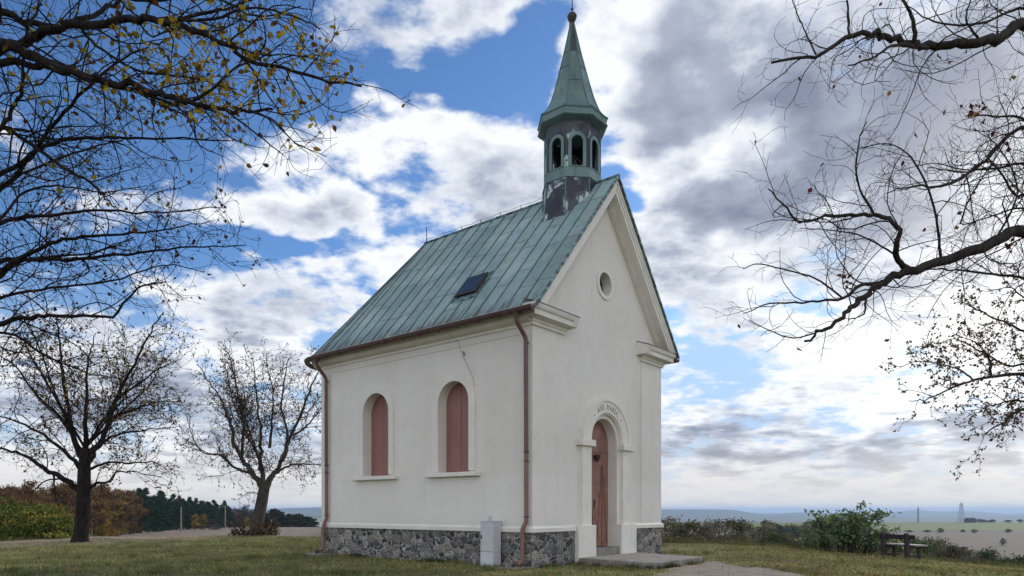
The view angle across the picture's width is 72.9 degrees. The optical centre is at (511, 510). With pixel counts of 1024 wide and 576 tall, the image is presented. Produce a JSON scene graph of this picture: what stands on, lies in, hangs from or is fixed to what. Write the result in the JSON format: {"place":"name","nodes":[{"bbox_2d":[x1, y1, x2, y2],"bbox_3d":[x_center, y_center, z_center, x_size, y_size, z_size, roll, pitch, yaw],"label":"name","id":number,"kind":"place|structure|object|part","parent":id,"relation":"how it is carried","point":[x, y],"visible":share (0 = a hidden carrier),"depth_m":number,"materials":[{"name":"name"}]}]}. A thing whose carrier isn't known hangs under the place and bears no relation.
{"place":"outdoors","nodes":[
{"label":"outdoors","id":0,"kind":"place"},
{"bbox_2d":[0,534,317,547],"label":"dry grass","id":1,"kind":"structure","parent":0,"point":[98,541],"depth_m":27.81,"materials":[{"name":"plant"}]},
{"bbox_2d":[0,507,1023,575],"bbox_3d":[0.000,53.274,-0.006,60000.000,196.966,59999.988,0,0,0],"label":"ground","id":2,"kind":"structure","parent":0,"point":[989,534],"depth_m":205.22,"materials":[{"name":"plant"}]},
{"bbox_2d":[0,486,26,517],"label":"autumn oak","id":3,"kind":"object","parent":2,"relation":"on","point":[7,494],"visible":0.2,"depth_m":76.85,"materials":[{"name":"brown plant"}]},
{"bbox_2d":[2,483,39,505],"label":"autumn oak","id":4,"kind":"object","parent":2,"relation":"on","point":[16,491],"visible":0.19,"depth_m":98.23,"materials":[{"name":"brown plant"}]},
{"bbox_2d":[0,493,55,540],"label":"green shrub","id":5,"kind":"object","parent":2,"relation":"on","point":[10,511],"visible":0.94,"depth_m":29.13,"materials":[{"name":"plant"}]},
{"bbox_2d":[15,479,58,536],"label":"autumn oak","id":6,"kind":"object","parent":2,"relation":"on","point":[30,489],"visible":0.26,"depth_m":103.08,"materials":[{"name":"brown plant"}]},
{"bbox_2d":[0,500,73,536],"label":"green shrub","id":7,"kind":"object","parent":2,"relation":"on","point":[36,505],"visible":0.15,"depth_m":33.02,"materials":[{"name":"plant"}]},
{"bbox_2d":[1,504,73,536],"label":"green shrub","id":8,"kind":"object","parent":2,"relation":"on","point":[49,506],"visible":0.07,"depth_m":35.95,"materials":[{"name":"plant"}]},
{"bbox_2d":[0,507,98,538],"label":"green shrub","id":9,"kind":"object","parent":2,"relation":"on","point":[55,517],"visible":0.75,"depth_m":30.28,"materials":[{"name":"plant"}]},
{"bbox_2d":[50,502,69,523],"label":"golden tree","id":10,"kind":"object","parent":2,"relation":"on","point":[59,506],"visible":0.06,"depth_m":119.20,"materials":[{"name":"brown plant"}]},
{"bbox_2d":[43,482,92,525],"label":"autumn oak","id":11,"kind":"object","parent":2,"relation":"on","point":[62,490],"visible":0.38,"depth_m":122.96,"materials":[{"name":"brown plant"}]},
{"bbox_2d":[61,484,112,536],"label":"autumn oak","id":12,"kind":"object","parent":2,"relation":"on","point":[94,512],"visible":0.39,"depth_m":134.44,"materials":[{"name":"brown plant"}]},
{"bbox_2d":[0,283,202,542],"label":"lawn tree","id":13,"kind":"object","parent":2,"relation":"on","point":[85,454],"visible":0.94,"depth_m":26.10,"materials":[{"name":"black plant"}]},
{"bbox_2d":[93,501,112,536],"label":"golden tree","id":14,"kind":"object","parent":2,"relation":"on","point":[102,531],"visible":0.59,"depth_m":140.72,"materials":[{"name":"brown plant"}]},
{"bbox_2d":[74,484,135,536],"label":"autumn oak","id":15,"kind":"object","parent":2,"relation":"on","point":[109,497],"visible":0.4,"depth_m":146.28,"materials":[{"name":"brown plant"}]},
{"bbox_2d":[106,506,119,536],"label":"golden tree","id":16,"kind":"object","parent":2,"relation":"on","point":[112,533],"visible":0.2,"depth_m":151.15,"materials":[{"name":"brown plant"}]},
{"bbox_2d":[112,488,126,499],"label":"autumn oak","id":17,"kind":"object","parent":2,"relation":"on","point":[116,490],"visible":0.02,"depth_m":223.65,"materials":[{"name":"brown plant"}]},
{"bbox_2d":[112,509,128,536],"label":"golden tree","id":18,"kind":"object","parent":2,"relation":"on","point":[117,534],"visible":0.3,"depth_m":159.38,"materials":[{"name":"brown plant"}]},
{"bbox_2d":[110,490,135,523],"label":"autumn oak","id":19,"kind":"object","parent":2,"relation":"on","point":[119,493],"visible":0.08,"depth_m":183.52,"materials":[{"name":"brown plant"}]},
{"bbox_2d":[110,500,137,534],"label":"autumn oak","id":20,"kind":"object","parent":2,"relation":"on","point":[128,512],"visible":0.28,"depth_m":174.57,"materials":[{"name":"brown plant"}]},
{"bbox_2d":[116,491,150,533],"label":"autumn oak","id":21,"kind":"object","parent":2,"relation":"on","point":[136,500],"visible":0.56,"depth_m":179.39,"materials":[{"name":"brown plant"}]},
{"bbox_2d":[121,489,153,531],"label":"autumn oak","id":22,"kind":"object","parent":2,"relation":"on","point":[132,491],"visible":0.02,"depth_m":203.97,"materials":[{"name":"brown plant"}]},
{"bbox_2d":[0,97,278,428],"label":"bare tree","id":23,"kind":"object","parent":2,"relation":"on","point":[15,262],"visible":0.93,"depth_m":11.06,"materials":[{"name":"black plant"}]},
{"bbox_2d":[131,489,151,532],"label":"pine tree","id":24,"kind":"object","parent":2,"relation":"on","point":[140,493],"visible":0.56,"depth_m":188.55,"materials":[{"name":"green plant"}]},
{"bbox_2d":[143,487,153,530],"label":"pine tree","id":25,"kind":"object","parent":2,"relation":"on","point":[146,492],"visible":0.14,"depth_m":212.42,"materials":[{"name":"green plant"}]},
{"bbox_2d":[143,495,160,531],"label":"pine tree","id":26,"kind":"object","parent":2,"relation":"on","point":[152,517],"visible":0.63,"depth_m":198.80,"materials":[{"name":"green plant"}]},
{"bbox_2d":[151,494,158,521],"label":"pine tree","id":27,"kind":"object","parent":2,"relation":"on","point":[154,498],"visible":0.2,"depth_m":220.54,"materials":[{"name":"green plant"}]},
{"bbox_2d":[152,502,165,531],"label":"pine tree","id":28,"kind":"object","parent":2,"relation":"on","point":[157,511],"visible":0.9,"depth_m":201.78,"materials":[{"name":"green plant"}]},
{"bbox_2d":[157,491,167,519],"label":"pine tree","id":29,"kind":"object","parent":2,"relation":"on","point":[163,498],"visible":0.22,"depth_m":235.69,"materials":[{"name":"green plant"}]},
{"bbox_2d":[163,501,176,530],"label":"pine tree","id":30,"kind":"object","parent":2,"relation":"on","point":[169,514],"visible":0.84,"depth_m":218.62,"materials":[{"name":"green plant"}]},
{"bbox_2d":[167,494,176,504],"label":"pine tree","id":31,"kind":"object","parent":2,"relation":"on","point":[172,497],"visible":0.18,"depth_m":294.77,"materials":[{"name":"green plant"}]},
{"bbox_2d":[168,502,179,529],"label":"pine tree","id":32,"kind":"object","parent":2,"relation":"on","point":[175,509],"visible":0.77,"depth_m":222.54,"materials":[{"name":"green plant"}]},
{"bbox_2d":[175,507,183,529],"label":"pine tree","id":33,"kind":"object","parent":2,"relation":"on","point":[178,522],"visible":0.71,"depth_m":224.78,"materials":[{"name":"green plant"}]},
{"bbox_2d":[180,507,181,531],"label":"utility pole","id":34,"kind":"object","parent":2,"relation":"on","point":[180,519],"visible":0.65,"depth_m":199.85,"materials":[{"name":"grey wood"}]},
{"bbox_2d":[177,498,191,528],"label":"pine tree","id":35,"kind":"object","parent":2,"relation":"on","point":[185,524],"visible":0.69,"depth_m":231.35,"materials":[{"name":"green plant"}]},
{"bbox_2d":[184,496,198,528],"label":"pine tree","id":36,"kind":"object","parent":2,"relation":"on","point":[189,501],"visible":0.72,"depth_m":236.09,"materials":[{"name":"green plant"}]},
{"bbox_2d":[190,514,199,528],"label":"golden tree","id":37,"kind":"object","parent":2,"relation":"on","point":[196,519],"visible":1,"depth_m":233.67,"materials":[{"name":"yellow plant"}]},
{"bbox_2d":[192,506,200,527],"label":"pine tree","id":38,"kind":"object","parent":2,"relation":"on","point":[198,511],"visible":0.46,"depth_m":247.28,"materials":[{"name":"green plant"}]},
{"bbox_2d":[195,500,209,527],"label":"pine tree","id":39,"kind":"object","parent":2,"relation":"on","point":[201,505],"visible":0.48,"depth_m":259.63,"materials":[{"name":"green plant"}]},
{"bbox_2d":[199,513,206,528],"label":"golden tree","id":40,"kind":"object","parent":2,"relation":"on","point":[201,518],"visible":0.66,"depth_m":240.73,"materials":[{"name":"yellow plant"}]},
{"bbox_2d":[200,500,212,527],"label":"pine tree","id":41,"kind":"object","parent":2,"relation":"on","point":[208,507],"visible":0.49,"depth_m":263.74,"materials":[{"name":"green plant"}]},
{"bbox_2d":[0,0,419,247],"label":"linden tree","id":42,"kind":"object","parent":2,"relation":"on","point":[41,32],"visible":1,"depth_m":8.10,"materials":[{"name":"black plant"}]},
{"bbox_2d":[200,519,224,529],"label":"grey bush","id":43,"kind":"object","parent":2,"relation":"on","point":[208,523],"visible":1,"depth_m":227.07,"materials":[{"name":"plant"}]},
{"bbox_2d":[207,499,219,525],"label":"pine tree","id":44,"kind":"object","parent":2,"relation":"on","point":[214,507],"visible":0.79,"depth_m":263.56,"materials":[{"name":"green plant"}]},
{"bbox_2d":[217,510,224,526],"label":"pine tree","id":45,"kind":"object","parent":2,"relation":"on","point":[220,514],"visible":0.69,"depth_m":274.05,"materials":[{"name":"green plant"}]},
{"bbox_2d":[220,500,229,525],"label":"pine tree","id":46,"kind":"object","parent":2,"relation":"on","point":[224,503],"visible":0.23,"depth_m":314.82,"materials":[{"name":"green plant"}]},
{"bbox_2d":[221,506,229,527],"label":"utility pole","id":47,"kind":"object","parent":2,"relation":"on","point":[225,514],"visible":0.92,"depth_m":247.85,"materials":[{"name":"grey wood"}]},
{"bbox_2d":[221,505,230,526],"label":"pine tree","id":48,"kind":"object","parent":2,"relation":"on","point":[227,515],"visible":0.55,"depth_m":286.86,"materials":[{"name":"green plant"}]},
{"bbox_2d":[228,510,234,526],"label":"pine tree","id":49,"kind":"object","parent":2,"relation":"on","point":[231,516],"visible":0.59,"depth_m":302.55,"materials":[{"name":"green plant"}]},
{"bbox_2d":[232,510,240,524],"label":"grey thicket tree","id":50,"kind":"object","parent":2,"relation":"on","point":[236,516],"visible":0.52,"depth_m":308.26,"materials":[{"name":"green plant"}]},
{"bbox_2d":[233,508,247,525],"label":"grey thicket tree","id":51,"kind":"object","parent":2,"relation":"on","point":[240,516],"visible":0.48,"depth_m":316.25,"materials":[{"name":"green plant"}]},
{"bbox_2d":[237,504,253,526],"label":"grey thicket tree","id":52,"kind":"object","parent":2,"relation":"on","point":[246,509],"visible":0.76,"depth_m":313.90,"materials":[{"name":"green plant"}]},
{"bbox_2d":[244,517,249,526],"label":"golden tree","id":53,"kind":"object","parent":2,"relation":"on","point":[246,521],"visible":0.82,"depth_m":303.88,"materials":[{"name":"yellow plant"}]},
{"bbox_2d":[173,325,321,535],"bbox_3d":[-11.781,-3.707,32.964,7.337,10.626,7.366,0,0,-33],"label":"lawn tree","id":54,"kind":"object","parent":2,"relation":"on","point":[263,485],"visible":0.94,"depth_m":32.78,"materials":[{"name":"brown plant"}]},
{"bbox_2d":[226,515,280,536],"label":"basal shoots","id":55,"kind":"object","parent":2,"relation":"on","point":[265,530],"visible":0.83,"depth_m":32.76,"materials":[{"name":"plant"}]},
{"bbox_2d":[263,508,284,526],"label":"distant tree","id":56,"kind":"object","parent":2,"relation":"on","point":[269,515],"visible":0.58,"depth_m":331.85,"materials":[{"name":"green plant"}]},
{"bbox_2d":[268,509,287,526],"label":"distant tree","id":57,"kind":"object","parent":2,"relation":"on","point":[276,515],"visible":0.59,"depth_m":331.42,"materials":[{"name":"green plant"}]},
{"bbox_2d":[281,515,304,526],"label":"distant tree","id":58,"kind":"object","parent":2,"relation":"on","point":[295,517],"visible":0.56,"depth_m":329.18,"materials":[{"name":"green plant"}]},
{"bbox_2d":[290,513,303,526],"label":"distant tree","id":59,"kind":"object","parent":2,"relation":"on","point":[299,515],"visible":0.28,"depth_m":334.68,"materials":[{"name":"green plant"}]},
{"bbox_2d":[295,516,315,526],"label":"distant tree","id":60,"kind":"object","parent":2,"relation":"on","point":[306,522],"visible":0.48,"depth_m":331.81,"materials":[{"name":"green plant"}]},
{"bbox_2d":[297,516,316,526],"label":"distant tree","id":61,"kind":"object","parent":2,"relation":"on","point":[311,520],"visible":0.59,"depth_m":331.69,"materials":[{"name":"green plant"}]},
{"bbox_2d":[302,552,330,555],"bbox_3d":[-5.479,1.272,19.408,0.570,0.135,0.600,0,0,39],"label":"splash slab","id":62,"kind":"object","parent":2,"relation":"on","point":[320,554],"depth_m":19.25,"materials":[{"name":"concrete"}]},
{"bbox_2d":[480,516,501,566],"bbox_3d":[-0.493,0.770,15.541,0.493,1.280,0.352,0,0,39],"label":"meter cabinet","id":63,"kind":"object","parent":2,"relation":"on","point":[490,540],"visible":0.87,"depth_m":15.38,"materials":[{"name":"plastic"}]},
{"bbox_3d":[-0.563,0.590,15.390,0.360,0.620,0.010,0,0,39],"label":"cabinet door","id":64,"kind":"part","parent":63,"relation":"part of","materials":[{"name":"plastic"}]},
{"bbox_2d":[304,0,702,568],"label":"chapel","id":65,"kind":"structure","parent":2,"relation":"on","point":[505,369],"depth_m":17.24,"materials":[{"name":"paint"}]},
{"bbox_2d":[592,452,595,524],"bbox_3d":[1.916,-0.275,17.232,0.111,2.390,0.611,0,0,39],"label":"door leaf","id":66,"kind":"structure","parent":65,"relation":"in","point":[593,453],"depth_m":17.43,"materials":[{"name":"wood"}]},
{"bbox_2d":[595,452,607,545],"bbox_3d":[2.288,-0.275,17.727,0.059,2.390,0.611,0,0,39],"label":"door leaf","id":67,"kind":"structure","parent":65,"relation":"in","point":[601,467],"depth_m":17.71,"materials":[{"name":"wood"}]},
{"bbox_2d":[596,268,613,299],"bbox_3d":[2.230,-5.640,17.399,0.290,0.770,0.770,0,0,39],"label":"round window frame","id":68,"kind":"structure","parent":65,"relation":"in","point":[599,284],"depth_m":17.32,"materials":[{"name":"paint"}]},
{"bbox_2d":[1,539,1023,575],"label":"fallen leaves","id":69,"kind":"object","parent":2,"relation":"on","point":[818,573],"visible":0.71,"depth_m":16.70,"materials":[{"name":"brown plant"}]},
{"bbox_2d":[495,566,532,569],"bbox_3d":[0.043,1.292,14.915,0.570,0.135,0.600,0,0,39],"label":"splash slab","id":70,"kind":"object","parent":2,"relation":"on","point":[508,567],"depth_m":14.80,"materials":[{"name":"concrete"}]},
{"bbox_2d":[321,550,709,568],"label":"grass tufts","id":71,"kind":"object","parent":2,"relation":"on","point":[636,566],"visible":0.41,"depth_m":15.92,"materials":[{"name":"plant"}]},
{"bbox_2d":[661,519,677,537],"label":"brown scrub","id":72,"kind":"object","parent":2,"relation":"on","point":[664,523],"visible":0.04,"depth_m":48.96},
{"bbox_2d":[661,515,695,539],"bbox_3d":[9.524,2.871,41.487,3.984,5.204,4.388,0,0,0],"label":"brown scrub","id":73,"kind":"object","parent":2,"relation":"on","point":[672,525],"visible":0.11,"depth_m":40.91,"materials":[{"name":"plant"}]},
{"bbox_2d":[663,519,712,541],"bbox_3d":[9.911,2.547,38.104,3.752,4.182,3.771,0,0,0],"label":"brown scrub","id":74,"kind":"object","parent":2,"relation":"on","point":[701,534],"visible":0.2,"depth_m":38.09,"materials":[{"name":"plant"}]},
{"bbox_2d":[698,517,715,538],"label":"brown scrub","id":75,"kind":"object","parent":2,"relation":"on","point":[706,525],"visible":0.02,"depth_m":59.32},
{"bbox_2d":[695,516,746,541],"bbox_3d":[15.087,4.131,51.181,5.580,7.398,5.177,0,0,-40],"label":"brown scrub","id":76,"kind":"object","parent":2,"relation":"on","point":[715,527],"visible":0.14,"depth_m":50.95,"materials":[{"name":"plant"}]},
{"bbox_2d":[707,517,768,544],"bbox_3d":[12.442,2.678,39.035,5.681,4.636,5.826,0,0,0],"label":"brown scrub","id":77,"kind":"object","parent":2,"relation":"on","point":[739,526],"visible":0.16,"depth_m":38.57,"materials":[{"name":"plant"}]},
{"bbox_2d":[731,521,766,543],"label":"brown scrub","id":78,"kind":"object","parent":2,"relation":"on","point":[749,535],"visible":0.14,"depth_m":54.64,"materials":[{"name":"plant"}]},
{"bbox_2d":[755,522,780,545],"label":"brown scrub","id":79,"kind":"object","parent":2,"relation":"on","point":[760,528],"visible":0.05,"depth_m":55.26,"materials":[{"name":"plant"}]},
{"bbox_2d":[764,520,779,533],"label":"valley tree","id":80,"kind":"object","parent":2,"relation":"on","point":[770,523],"visible":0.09,"depth_m":435.12,"materials":[{"name":"green plant"}]},
{"bbox_2d":[762,522,786,535],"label":"valley tree","id":81,"kind":"object","parent":2,"relation":"on","point":[775,527],"visible":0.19,"depth_m":413.46,"materials":[{"name":"green plant"}]},
{"bbox_2d":[750,530,800,546],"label":"green scrub","id":82,"kind":"object","parent":2,"relation":"on","point":[774,537],"visible":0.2,"depth_m":43.24,"materials":[{"name":"plant"}]},
{"bbox_2d":[769,530,799,546],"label":"brown scrub","id":83,"kind":"object","parent":2,"relation":"on","point":[789,541],"visible":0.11,"depth_m":49.94,"materials":[{"name":"plant"}]},
{"bbox_2d":[783,524,803,535],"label":"valley tree","id":84,"kind":"object","parent":2,"relation":"on","point":[792,527],"visible":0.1,"depth_m":397.53,"materials":[{"name":"green plant"}]},
{"bbox_2d":[787,526,805,541],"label":"valley tree","id":85,"kind":"object","parent":2,"relation":"on","point":[795,531],"visible":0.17,"depth_m":377.33,"materials":[{"name":"green plant"}]},
{"bbox_2d":[801,519,812,525],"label":"valley tree","id":86,"kind":"object","parent":2,"relation":"on","point":[806,522],"visible":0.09,"depth_m":504.58,"materials":[{"name":"green plant"}]},
{"bbox_2d":[804,524,819,531],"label":"valley tree","id":87,"kind":"object","parent":2,"relation":"on","point":[811,527],"visible":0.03,"depth_m":404.48,"materials":[{"name":"green plant"}]},
{"bbox_2d":[661,535,1023,568],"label":"crest grass","id":88,"kind":"structure","parent":2,"relation":"on","point":[751,543],"depth_m":26.09,"materials":[{"name":"plant"}]},
{"bbox_2d":[819,543,871,552],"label":"green scrub","id":89,"kind":"object","parent":2,"relation":"on","point":[849,547],"visible":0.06,"depth_m":39.83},
{"bbox_2d":[794,500,903,554],"bbox_3d":[12.523,0.665,25.612,3.984,2.086,2.578,0,0,0],"label":"tall shrub","id":90,"kind":"object","parent":2,"relation":"on","point":[846,529],"visible":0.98,"depth_m":25.20,"materials":[{"name":"green plant"}]},
{"bbox_2d":[703,0,1023,361],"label":"tree","id":91,"kind":"object","parent":2,"relation":"on","point":[1009,30],"visible":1,"depth_m":6.91,"materials":[{"name":"brown plant"}]},
{"bbox_2d":[867,545,900,553],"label":"brown scrub","id":92,"kind":"object","parent":2,"relation":"on","point":[879,550],"visible":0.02,"depth_m":44.32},
{"bbox_2d":[880,532,927,559],"bbox_3d":[13.507,1.295,24.050,0.742,1.038,1.600,0,0,-13],"label":"park bench","id":93,"kind":"object","parent":2,"relation":"on","point":[906,544],"visible":0.89,"depth_m":23.79,"materials":[{"name":"brown wood"}]},
{"bbox_2d":[887,536,941,558],"bbox_3d":[24.244,4.025,42.746,5.824,5.049,5.109,0,0,0],"label":"green scrub","id":94,"kind":"object","parent":2,"relation":"on","point":[923,549],"visible":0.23,"depth_m":42.28,"materials":[{"name":"plant"}]},
{"bbox_2d":[912,536,940,552],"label":"brown scrub","id":95,"kind":"object","parent":2,"relation":"on","point":[931,539],"visible":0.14,"depth_m":59.16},
{"bbox_2d":[921,536,962,561],"bbox_3d":[28.981,4.787,47.036,4.135,6.071,3.868,0,0,28],"label":"brown scrub","id":96,"kind":"object","parent":2,"relation":"on","point":[941,543],"visible":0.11,"depth_m":47.01,"materials":[{"name":"plant"}]},
{"bbox_2d":[875,257,1023,480],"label":"leaved tree","id":97,"kind":"object","parent":2,"relation":"on","point":[984,353],"visible":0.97,"depth_m":15.20,"materials":[{"name":"brown plant"}]},
{"bbox_2d":[930,544,993,564],"bbox_3d":[24.686,3.902,38.491,4.059,4.058,3.870,0,0,0],"label":"brown scrub","id":98,"kind":"object","parent":2,"relation":"on","point":[956,551],"visible":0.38,"depth_m":38.27,"materials":[{"name":"plant"}]},
{"bbox_2d":[957,547,976,557],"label":"green scrub","id":99,"kind":"object","parent":2,"relation":"on","point":[969,552],"visible":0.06,"depth_m":59.54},
{"bbox_2d":[964,518,976,522],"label":"barn","id":100,"kind":"structure","parent":2,"relation":"on","point":[971,520],"depth_m":1233.00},
{"bbox_2d":[972,550,997,561],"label":"green scrub","id":101,"kind":"object","parent":2,"relation":"on","point":[983,555],"visible":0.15,"depth_m":52.06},
{"bbox_2d":[969,546,1013,562],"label":"green scrub","id":102,"kind":"object","parent":2,"relation":"on","point":[990,553],"visible":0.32,"depth_m":51.63,"materials":[{"name":"plant"}]},
{"bbox_2d":[999,538,1006,544],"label":"field bush","id":103,"kind":"object","parent":2,"relation":"on","point":[1002,541],"visible":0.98,"depth_m":519.76,"materials":[{"name":"green plant"}]},
{"bbox_2d":[993,556,1015,563],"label":"green scrub","id":104,"kind":"object","parent":2,"relation":"on","point":[1006,559],"visible":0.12,"depth_m":42.85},
{"bbox_2d":[998,553,1023,566],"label":"green scrub","id":105,"kind":"object","parent":2,"relation":"on","point":[1017,559],"visible":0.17,"depth_m":40.09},
{"bbox_2d":[1010,555,1023,568],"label":"green scrub","id":106,"kind":"object","parent":2,"relation":"on","point":[1019,562],"visible":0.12,"depth_m":38.55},
{"bbox_2d":[0,535,1023,575],"bbox_3d":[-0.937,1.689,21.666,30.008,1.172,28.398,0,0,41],"label":"grass","id":107,"kind":"structure","parent":0,"point":[256,572],"depth_m":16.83,"materials":[{"name":"plant"}]},
{"bbox_2d":[0,0,1023,512],"label":"sky","id":108,"kind":"structure","parent":0,"point":[746,427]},
{"bbox_2d":[653,561,803,575],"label":"path","id":109,"kind":"structure","parent":0,"point":[711,568],"depth_m":14.05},
{"bbox_2d":[957,503,965,522],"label":"lattice tower","id":110,"kind":"structure","parent":0,"point":[961,504],"depth_m":1235.18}
]}

